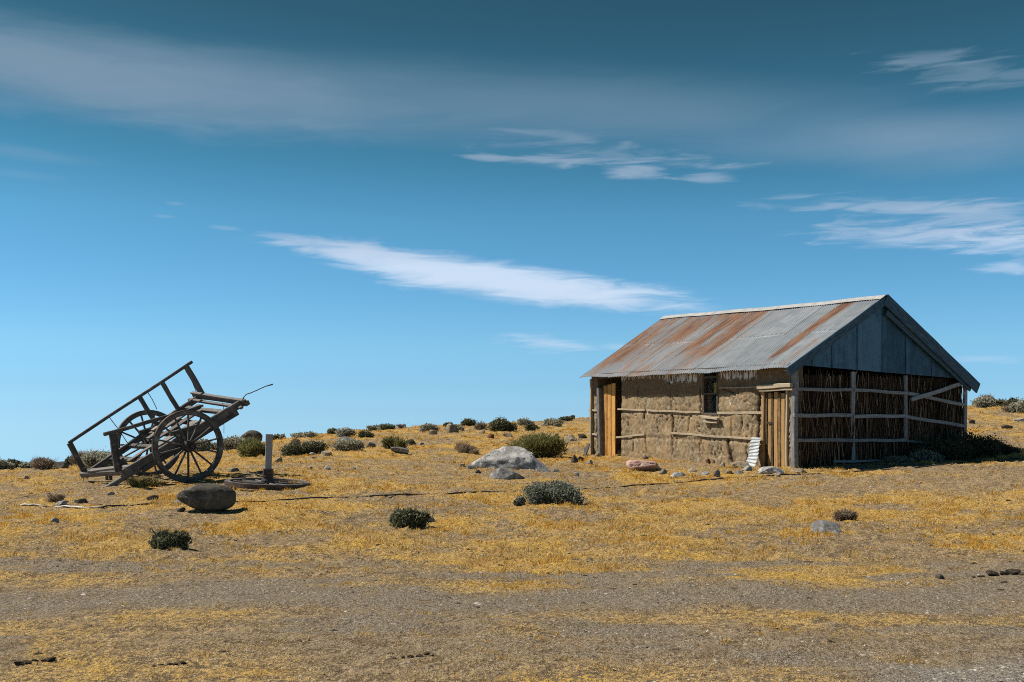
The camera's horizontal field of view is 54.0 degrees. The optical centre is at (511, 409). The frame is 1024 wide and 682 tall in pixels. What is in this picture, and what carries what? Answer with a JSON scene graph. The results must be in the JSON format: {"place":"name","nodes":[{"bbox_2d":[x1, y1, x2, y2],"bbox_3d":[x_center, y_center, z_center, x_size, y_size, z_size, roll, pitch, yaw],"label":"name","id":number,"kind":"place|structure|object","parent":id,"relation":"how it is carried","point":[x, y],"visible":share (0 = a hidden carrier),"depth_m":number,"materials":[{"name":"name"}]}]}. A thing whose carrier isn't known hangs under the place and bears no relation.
{"place":"outdoors","nodes":[
{"label":"outdoors","id":0,"kind":"place"},
{"bbox_2d":[0,405,1023,681],"bbox_3d":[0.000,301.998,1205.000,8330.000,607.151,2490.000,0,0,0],"label":"ground","id":1,"kind":"structure","parent":0,"point":[64,617],"depth_m":9.16,"materials":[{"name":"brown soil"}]},
{"bbox_2d":[0,458,15,469],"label":"shrub","id":2,"kind":"object","parent":1,"relation":"on","point":[6,464],"visible":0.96,"depth_m":30.14,"materials":[{"name":"green plant"}]},
{"bbox_2d":[5,458,23,467],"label":"shrub","id":3,"kind":"object","parent":1,"relation":"on","point":[17,463],"visible":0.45,"depth_m":31.52,"materials":[{"name":"green plant"}]},
{"bbox_2d":[17,462,31,467],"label":"shrub","id":4,"kind":"object","parent":1,"relation":"on","point":[24,465],"visible":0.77,"depth_m":30.60,"materials":[{"name":"green plant"}]},
{"bbox_2d":[14,656,57,665],"bbox_3d":[-2.948,1.554,6.212,0.245,0.038,0.097,0,0,-30],"label":"dirt clod","id":5,"kind":"object","parent":1,"relation":"on","point":[18,662],"visible":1,"depth_m":6.21,"materials":[{"name":"soil"}]},
{"bbox_2d":[25,455,60,468],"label":"shrub","id":6,"kind":"object","parent":1,"relation":"on","point":[43,463],"visible":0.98,"depth_m":29.92,"materials":[{"name":"brown plant"}]},
{"bbox_2d":[50,518,58,521],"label":"rock","id":7,"kind":"object","parent":1,"relation":"on","point":[55,519],"visible":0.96,"depth_m":13.71,"materials":[{"name":"grey stone"}]},
{"bbox_2d":[43,492,65,502],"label":"shrub","id":8,"kind":"object","parent":1,"relation":"on","point":[55,497],"visible":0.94,"depth_m":17.19,"materials":[{"name":"brown plant"}]},
{"bbox_2d":[54,461,68,468],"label":"rock","id":9,"kind":"object","parent":1,"relation":"on","point":[62,464],"visible":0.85,"depth_m":29.84,"materials":[{"name":"grey stone"}]},
{"bbox_2d":[57,500,66,504],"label":"rock","id":10,"kind":"object","parent":1,"relation":"on","point":[63,502],"visible":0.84,"depth_m":16.32,"materials":[{"name":"grey stone"}]},
{"bbox_2d":[64,456,76,464],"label":"shrub","id":11,"kind":"object","parent":1,"relation":"on","point":[67,459],"visible":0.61,"depth_m":32.06,"materials":[{"name":"green plant"}]},
{"bbox_2d":[70,448,90,464],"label":"shrub","id":12,"kind":"object","parent":1,"relation":"on","point":[79,453],"visible":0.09,"depth_m":31.79,"materials":[{"name":"green plant"}]},
{"bbox_2d":[74,498,87,502],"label":"rock","id":13,"kind":"object","parent":1,"relation":"on","point":[83,500],"visible":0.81,"depth_m":16.54,"materials":[{"name":"stone"}]},
{"bbox_2d":[77,446,112,468],"bbox_3d":[-12.107,1.423,29.516,1.270,0.703,0.799,0,0,-18],"label":"shrub","id":14,"kind":"object","parent":1,"relation":"on","point":[91,459],"visible":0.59,"depth_m":29.34,"materials":[{"name":"green plant"}]},
{"bbox_2d":[123,474,160,486],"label":"grass clump","id":15,"kind":"object","parent":1,"relation":"on","point":[140,481],"visible":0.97,"depth_m":18.94,"materials":[{"name":"green plant"}]},
{"bbox_2d":[146,495,158,500],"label":"rock","id":16,"kind":"object","parent":1,"relation":"on","point":[149,498],"visible":0.72,"depth_m":16.74,"materials":[{"name":"grey stone"}]},
{"bbox_2d":[151,661,187,666],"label":"dirt clod","id":17,"kind":"object","parent":1,"relation":"on","point":[181,662],"visible":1,"depth_m":6.20,"materials":[{"name":"brown soil"}]},
{"bbox_2d":[67,360,272,487],"bbox_3d":[-6.879,0.246,20.245,3.476,2.571,2.520,0,0,-40],"label":"horse cart","id":18,"kind":"object","parent":1,"relation":"on","point":[189,434],"visible":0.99,"depth_m":19.76,"materials":[{"name":"brown wood"}]},
{"bbox_2d":[148,526,192,548],"bbox_3d":[-3.837,1.451,11.250,0.533,0.331,0.260,0,0,0],"label":"shrub","id":19,"kind":"object","parent":1,"relation":"on","point":[163,539],"visible":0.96,"depth_m":11.21,"materials":[{"name":"green plant"}]},
{"bbox_2d":[177,507,185,511],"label":"rock","id":20,"kind":"object","parent":1,"relation":"on","point":[182,509],"visible":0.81,"depth_m":14.69,"materials":[{"name":"stone"}]},
{"bbox_2d":[195,438,212,451],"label":"shrub","id":21,"kind":"object","parent":1,"relation":"on","point":[206,445],"visible":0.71,"depth_m":34.24,"materials":[{"name":"green plant"}]},
{"bbox_2d":[176,483,235,510],"bbox_3d":[-4.489,1.291,14.752,0.848,0.418,0.532,0,0,-14],"label":"boulder","id":22,"kind":"object","parent":1,"relation":"on","point":[208,497],"visible":0.98,"depth_m":14.54,"materials":[{"name":"grey stone"}]},
{"bbox_2d":[210,442,223,449],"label":"shrub","id":23,"kind":"object","parent":1,"relation":"on","point":[214,444],"visible":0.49,"depth_m":34.36,"materials":[{"name":"green plant"}]},
{"bbox_2d":[228,468,238,471],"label":"rock","id":24,"kind":"object","parent":1,"relation":"on","point":[233,469],"visible":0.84,"depth_m":21.34,"materials":[{"name":"grey stone"}]},
{"bbox_2d":[223,434,245,449],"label":"shrub","id":25,"kind":"object","parent":1,"relation":"on","point":[231,442],"visible":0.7,"depth_m":33.52,"materials":[{"name":"green plant"}]},
{"bbox_2d":[237,436,265,456],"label":"shrub","id":26,"kind":"object","parent":1,"relation":"on","point":[252,448],"visible":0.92,"depth_m":28.84,"materials":[{"name":"green plant"}]},
{"bbox_2d":[240,430,262,442],"bbox_3d":[-9.890,1.072,38.074,0.850,0.567,0.613,0,0,-12],"label":"boulder","id":27,"kind":"object","parent":1,"relation":"on","point":[255,434],"visible":0.62,"depth_m":37.84,"materials":[{"name":"grey stone"}]},
{"bbox_2d":[224,434,309,489],"bbox_3d":[-4.432,1.007,18.276,1.520,1.111,1.520,3,0,-15],"label":"wheel and axle","id":28,"kind":"object","parent":1,"relation":"on","point":[267,481],"visible":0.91,"depth_m":18.20,"materials":[{"name":"grey wood"}]},
{"bbox_2d":[273,433,279,439],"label":"shrub","id":29,"kind":"object","parent":1,"relation":"on","point":[276,436],"visible":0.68,"depth_m":40.23,"materials":[{"name":"green plant"}]},
{"bbox_2d":[274,457,281,462],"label":"rock","id":30,"kind":"object","parent":1,"relation":"on","point":[279,459],"visible":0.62,"depth_m":23.95,"materials":[{"name":"beige stone"}]},
{"bbox_2d":[279,442,308,456],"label":"shrub","id":31,"kind":"object","parent":1,"relation":"on","point":[295,449],"visible":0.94,"depth_m":27.46,"materials":[{"name":"green plant"}]},
{"bbox_2d":[289,436,302,444],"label":"shrub","id":32,"kind":"object","parent":1,"relation":"on","point":[294,440],"visible":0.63,"depth_m":33.43,"materials":[{"name":"green plant"}]},
{"bbox_2d":[290,432,304,437],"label":"shrub","id":33,"kind":"object","parent":1,"relation":"on","point":[297,435],"visible":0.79,"depth_m":38.50,"materials":[{"name":"green plant"}]},
{"bbox_2d":[302,431,317,437],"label":"shrub","id":34,"kind":"object","parent":1,"relation":"on","point":[310,434],"visible":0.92,"depth_m":37.59,"materials":[{"name":"green plant"}]},
{"bbox_2d":[298,437,329,453],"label":"shrub","id":35,"kind":"object","parent":1,"relation":"on","point":[318,447],"visible":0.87,"depth_m":27.74,"materials":[{"name":"green plant"}]},
{"bbox_2d":[321,451,331,455],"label":"rock","id":36,"kind":"object","parent":1,"relation":"on","point":[326,453],"visible":0.84,"depth_m":26.45,"materials":[{"name":"beige stone"}]},
{"bbox_2d":[327,427,337,433],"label":"shrub","id":37,"kind":"object","parent":1,"relation":"on","point":[331,430],"visible":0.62,"depth_m":39.77,"materials":[{"name":"green plant"}]},
{"bbox_2d":[333,427,356,436],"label":"shrub","id":38,"kind":"object","parent":1,"relation":"on","point":[347,431],"visible":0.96,"depth_m":37.23,"materials":[{"name":"green plant"}]},
{"bbox_2d":[338,436,351,440],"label":"rock","id":39,"kind":"object","parent":1,"relation":"on","point":[344,437],"visible":0.2,"depth_m":31.98,"materials":[{"name":"grey stone"}]},
{"bbox_2d":[330,436,365,450],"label":"shrub","id":40,"kind":"object","parent":1,"relation":"on","point":[354,444],"visible":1,"depth_m":29.08,"materials":[{"name":"green plant"}]},
{"bbox_2d":[358,429,374,437],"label":"shrub","id":41,"kind":"object","parent":1,"relation":"on","point":[364,433],"visible":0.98,"depth_m":35.80,"materials":[{"name":"green plant"}]},
{"bbox_2d":[366,442,375,447],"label":"rock","id":42,"kind":"object","parent":1,"relation":"on","point":[370,444],"visible":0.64,"depth_m":30.35,"materials":[{"name":"grey stone"}]},
{"bbox_2d":[366,425,380,430],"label":"shrub","id":43,"kind":"object","parent":1,"relation":"on","point":[371,427],"visible":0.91,"depth_m":41.00,"materials":[{"name":"green plant"}]},
{"bbox_2d":[375,423,395,429],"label":"shrub","id":44,"kind":"object","parent":1,"relation":"on","point":[385,426],"visible":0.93,"depth_m":41.33,"materials":[{"name":"green plant"}]},
{"bbox_2d":[380,432,410,448],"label":"shrub","id":45,"kind":"object","parent":1,"relation":"on","point":[388,442],"visible":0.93,"depth_m":29.47,"materials":[{"name":"green plant"}]},
{"bbox_2d":[390,447,408,453],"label":"rock","id":46,"kind":"object","parent":1,"relation":"on","point":[400,450],"visible":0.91,"depth_m":26.61,"materials":[{"name":"grey stone"}]},
{"bbox_2d":[388,506,434,527],"bbox_3d":[-1.372,1.468,13.572,0.653,0.324,0.373,0,0,0],"label":"shrub","id":47,"kind":"object","parent":1,"relation":"on","point":[409,517],"visible":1,"depth_m":13.51,"materials":[{"name":"green plant"}]},
{"bbox_2d":[408,439,415,444],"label":"rock","id":48,"kind":"object","parent":1,"relation":"on","point":[412,442],"visible":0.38,"depth_m":31.62,"materials":[{"name":"grey stone"}]},
{"bbox_2d":[392,652,432,658],"bbox_3d":[-0.641,1.590,6.444,0.271,0.024,0.097,0,0,-29],"label":"dirt clod","id":49,"kind":"object","parent":1,"relation":"on","point":[417,655],"visible":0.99,"depth_m":6.46,"materials":[{"name":"brown soil"}]},
{"bbox_2d":[418,423,439,431],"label":"shrub","id":50,"kind":"object","parent":1,"relation":"on","point":[426,426],"visible":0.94,"depth_m":39.00,"materials":[{"name":"green plant"}]},
{"bbox_2d":[429,430,436,434],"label":"rock","id":51,"kind":"object","parent":1,"relation":"on","point":[432,432],"visible":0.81,"depth_m":37.23,"materials":[{"name":"grey stone"}]},
{"bbox_2d":[446,423,458,432],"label":"rock","id":52,"kind":"object","parent":1,"relation":"on","point":[450,428],"visible":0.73,"depth_m":38.06,"materials":[{"name":"grey stone"}]},
{"bbox_2d":[454,424,463,430],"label":"shrub","id":53,"kind":"object","parent":1,"relation":"on","point":[459,427],"visible":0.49,"depth_m":38.95,"materials":[{"name":"green plant"}]},
{"bbox_2d":[454,442,482,453],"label":"shrub","id":54,"kind":"object","parent":1,"relation":"on","point":[466,448],"visible":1,"depth_m":27.82,"materials":[{"name":"brown plant"}]},
{"bbox_2d":[460,417,476,425],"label":"shrub","id":55,"kind":"object","parent":1,"relation":"on","point":[468,422],"visible":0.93,"depth_m":42.66,"materials":[{"name":"green plant"}]},
{"bbox_2d":[474,420,487,429],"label":"shrub","id":56,"kind":"object","parent":1,"relation":"on","point":[479,426],"visible":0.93,"depth_m":39.14,"materials":[{"name":"grey plant"}]},
{"bbox_2d":[484,417,519,430],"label":"shrub","id":57,"kind":"object","parent":1,"relation":"on","point":[498,424],"visible":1,"depth_m":37.38,"materials":[{"name":"green plant"}]},
{"bbox_2d":[489,468,524,479],"bbox_3d":[-0.085,1.357,20.120,0.780,0.372,0.373,0,0,-18],"label":"rock","id":58,"kind":"object","parent":1,"relation":"on","point":[504,473],"visible":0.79,"depth_m":19.99,"materials":[{"name":"grey stone"}]},
{"bbox_2d":[503,433,512,436],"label":"rock","id":59,"kind":"object","parent":1,"relation":"on","point":[507,434],"visible":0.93,"depth_m":34.50,"materials":[{"name":"beige stone"}]},
{"bbox_2d":[471,446,550,471],"bbox_3d":[0.025,1.285,22.165,1.882,0.938,1.156,0,0,0],"label":"boulder","id":60,"kind":"object","parent":1,"relation":"on","point":[514,457],"visible":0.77,"depth_m":21.82,"materials":[{"name":"grey stone"}]},
{"bbox_2d":[513,495,525,505],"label":"shrub","id":61,"kind":"object","parent":1,"relation":"on","point":[518,500],"visible":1,"depth_m":16.39,"materials":[{"name":"green plant"}]},
{"bbox_2d":[22,458,1019,508],"bbox_3d":[2.108,1.366,19.191,21.069,0.481,2.060,0,0,-19],"label":"water pipe","id":62,"kind":"object","parent":1,"relation":"on","point":[68,506],"visible":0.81,"depth_m":17.74,"materials":[{"name":"grey metal"}]},
{"bbox_2d":[517,416,534,425],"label":"shrub","id":63,"kind":"object","parent":1,"relation":"on","point":[522,421],"visible":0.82,"depth_m":41.24,"materials":[{"name":"green plant"}]},
{"bbox_2d":[524,422,539,430],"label":"shrub","id":64,"kind":"object","parent":1,"relation":"on","point":[530,426],"visible":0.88,"depth_m":37.59,"materials":[{"name":"green plant"}]},
{"bbox_2d":[498,429,568,457],"bbox_3d":[0.633,0.977,27.689,2.084,0.944,1.442,0,0,0],"label":"shrub","id":65,"kind":"object","parent":1,"relation":"on","point":[539,445],"visible":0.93,"depth_m":27.55,"materials":[{"name":"green plant"}]},
{"bbox_2d":[539,418,563,426],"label":"shrub","id":66,"kind":"object","parent":1,"relation":"on","point":[553,422],"visible":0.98,"depth_m":39.55,"materials":[{"name":"green plant"}]},
{"bbox_2d":[522,477,588,504],"bbox_3d":[0.707,1.360,16.662,1.141,0.474,0.828,0,0,0],"label":"shrub","id":67,"kind":"object","parent":1,"relation":"on","point":[556,491],"visible":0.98,"depth_m":16.50,"materials":[{"name":"green plant"}]},
{"bbox_2d":[558,416,574,420],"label":"shrub","id":68,"kind":"object","parent":1,"relation":"on","point":[569,418],"visible":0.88,"depth_m":44.64,"materials":[{"name":"green plant"}]},
{"bbox_2d":[564,434,576,440],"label":"rock","id":69,"kind":"object","parent":1,"relation":"on","point":[571,437],"visible":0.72,"depth_m":32.91,"materials":[{"name":"beige stone"}]},
{"bbox_2d":[571,455,577,462],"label":"rock","id":70,"kind":"object","parent":1,"relation":"on","point":[574,459],"visible":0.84,"depth_m":25.14,"materials":[{"name":"grey stone"}]},
{"bbox_2d":[578,434,586,437],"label":"rock","id":71,"kind":"object","parent":1,"relation":"on","point":[582,436],"visible":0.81,"depth_m":33.49,"materials":[{"name":"grey stone"}]},
{"bbox_2d":[583,443,589,455],"bbox_3d":[2.101,1.166,28.731,0.170,0.374,0.447,0,0,19],"label":"broken board","id":72,"kind":"object","parent":1,"relation":"on","point":[586,448],"visible":0.98,"depth_m":28.73,"materials":[{"name":"grey wood"}]},
{"bbox_2d":[626,460,660,470],"bbox_3d":[2.962,1.308,22.609,0.798,0.365,1.062,0,0,6],"label":"rock","id":73,"kind":"object","parent":1,"relation":"on","point":[641,465],"visible":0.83,"depth_m":22.15,"materials":[{"name":"pink stone"}]},
{"bbox_2d":[659,469,666,473],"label":"rock","id":74,"kind":"object","parent":1,"relation":"on","point":[663,471],"visible":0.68,"depth_m":21.63,"materials":[{"name":"grey stone"}]},
{"bbox_2d":[671,472,685,477],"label":"rock","id":75,"kind":"object","parent":1,"relation":"on","point":[677,474],"visible":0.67,"depth_m":21.13,"materials":[{"name":"grey stone"}]},
{"bbox_2d":[714,469,719,476],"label":"rock","id":76,"kind":"object","parent":1,"relation":"on","point":[717,473],"visible":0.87,"depth_m":20.73,"materials":[{"name":"grey stone"}]},
{"bbox_2d":[732,461,749,468],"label":"rock","id":77,"kind":"object","parent":1,"relation":"on","point":[742,464],"visible":0.72,"depth_m":22.31,"materials":[{"name":"beige stone"}]},
{"bbox_2d":[743,466,751,470],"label":"rock","id":78,"kind":"object","parent":1,"relation":"on","point":[747,468],"visible":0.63,"depth_m":21.63,"materials":[{"name":"grey stone"}]},
{"bbox_2d":[746,437,760,466],"bbox_3d":[5.527,1.033,23.039,0.267,0.762,0.375,0,0,-30],"label":"scrap sheet","id":79,"kind":"object","parent":1,"relation":"on","point":[751,460],"visible":0.88,"depth_m":23.03,"materials":[{"name":"white metal"}]},
{"bbox_2d":[758,466,783,473],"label":"rock","id":80,"kind":"object","parent":1,"relation":"on","point":[768,470],"visible":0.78,"depth_m":21.01,"materials":[{"name":"grey stone"}]},
{"bbox_2d":[579,294,979,467],"bbox_3d":[6.887,-0.604,27.137,7.083,4.468,8.202,0,0,-30],"label":"mud hut","id":81,"kind":"object","parent":1,"relation":"on","point":[867,379],"visible":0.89,"depth_m":24.24,"materials":[{"name":"soil"}]},
{"bbox_2d":[596,376,620,455],"bbox_3d":[2.695,0.324,28.215,0.190,2.578,1.080,0,0,-30],"label":"door","id":82,"kind":"structure","parent":81,"relation":"in","point":[606,396],"depth_m":28.33,"materials":[{"name":"brown wood"}]},
{"bbox_2d":[701,372,719,423],"bbox_3d":[4.901,-0.303,24.587,0.339,1.295,0.676,0,0,-30],"label":"window","id":83,"kind":"structure","parent":81,"relation":"in","point":[704,375],"depth_m":24.69,"materials":[{"name":"brown wood"}]},
{"bbox_2d":[757,383,793,466],"bbox_3d":[5.958,0.514,22.649,0.181,2.193,1.064,0,0,-30],"label":"door","id":84,"kind":"structure","parent":81,"relation":"in","point":[775,406],"depth_m":22.74,"materials":[{"name":"brown wood"}]},
{"bbox_2d":[791,468,806,472],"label":"rock","id":85,"kind":"object","parent":1,"relation":"on","point":[799,470],"visible":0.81,"depth_m":21.36,"materials":[{"name":"beige stone"}]},
{"bbox_2d":[810,520,841,532],"bbox_3d":[4.014,1.537,12.832,0.337,0.236,0.318,0,0,-2],"label":"rock","id":86,"kind":"object","parent":1,"relation":"on","point":[821,526],"visible":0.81,"depth_m":12.81,"materials":[{"name":"grey stone"}]},
{"bbox_2d":[832,506,860,520],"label":"shrub","id":87,"kind":"object","parent":1,"relation":"on","point":[846,514],"visible":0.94,"depth_m":14.41,"materials":[{"name":"brown plant"}]},
{"bbox_2d":[882,454,914,462],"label":"shrub","id":88,"kind":"object","parent":1,"relation":"on","point":[895,458],"visible":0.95,"depth_m":23.13,"materials":[{"name":"green plant"}]},
{"bbox_2d":[909,446,944,462],"bbox_3d":[9.649,1.066,23.397,0.854,0.459,0.549,0,0,0],"label":"shrub","id":89,"kind":"object","parent":1,"relation":"on","point":[926,455],"visible":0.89,"depth_m":23.32,"materials":[{"name":"green plant"}]},
{"bbox_2d":[935,574,944,578],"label":"rock","id":90,"kind":"object","parent":1,"relation":"on","point":[938,576],"visible":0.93,"depth_m":9.43,"materials":[{"name":"grey stone"}]},
{"bbox_2d":[905,433,979,460],"bbox_3d":[10.221,0.928,24.038,1.866,0.701,0.910,0,0,-8],"label":"shrub","id":91,"kind":"object","parent":1,"relation":"on","point":[953,450],"visible":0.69,"depth_m":23.82,"materials":[{"name":"green plant"}]},
{"bbox_2d":[937,424,1007,458],"bbox_3d":[11.094,0.805,24.511,2.087,0.916,0.933,0,0,0],"label":"shrub","id":92,"kind":"object","parent":1,"relation":"on","point":[987,446],"visible":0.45,"depth_m":24.43,"materials":[{"name":"green plant"}]},
{"bbox_2d":[970,395,998,407],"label":"shrub","id":93,"kind":"object","parent":1,"relation":"on","point":[984,402],"visible":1,"depth_m":44.61,"materials":[{"name":"green plant"}]},
{"bbox_2d":[971,569,1023,577],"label":"dirt clod","id":94,"kind":"object","parent":1,"relation":"on","point":[1005,572],"visible":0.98,"depth_m":9.54,"materials":[{"name":"soil"}]},
{"bbox_2d":[971,437,1023,454],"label":"shrub","id":95,"kind":"object","parent":1,"relation":"on","point":[1008,449],"visible":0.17,"depth_m":25.05,"materials":[{"name":"green plant"}]},
{"bbox_2d":[996,398,1006,405],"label":"shrub","id":96,"kind":"object","parent":1,"relation":"on","point":[1000,401],"visible":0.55,"depth_m":45.70,"materials":[{"name":"green plant"}]},
{"bbox_2d":[1001,424,1012,428],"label":"rock","id":97,"kind":"object","parent":1,"relation":"on","point":[1006,426],"visible":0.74,"depth_m":34.83,"materials":[{"name":"grey stone"}]},
{"bbox_2d":[999,405,1015,411],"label":"shrub","id":98,"kind":"object","parent":1,"relation":"on","point":[1006,409],"visible":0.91,"depth_m":41.47,"materials":[{"name":"green plant"}]},
{"bbox_2d":[999,397,1018,406],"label":"shrub","id":99,"kind":"object","parent":1,"relation":"on","point":[1008,402],"visible":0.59,"depth_m":44.35,"materials":[{"name":"green plant"}]},
{"bbox_2d":[1006,398,1023,412],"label":"shrub","id":100,"kind":"object","parent":1,"relation":"on","point":[1017,406],"visible":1,"depth_m":41.06,"materials":[{"name":"green plant"}]},
{"bbox_2d":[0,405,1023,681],"bbox_3d":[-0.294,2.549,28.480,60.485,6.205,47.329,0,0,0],"label":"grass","id":101,"kind":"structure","parent":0,"point":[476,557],"depth_m":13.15,"materials":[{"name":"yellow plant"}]},
{"bbox_2d":[0,0,1023,461],"label":"sky","id":102,"kind":"structure","parent":0,"point":[367,212],"materials":[{"name":"blue"}]}
]}

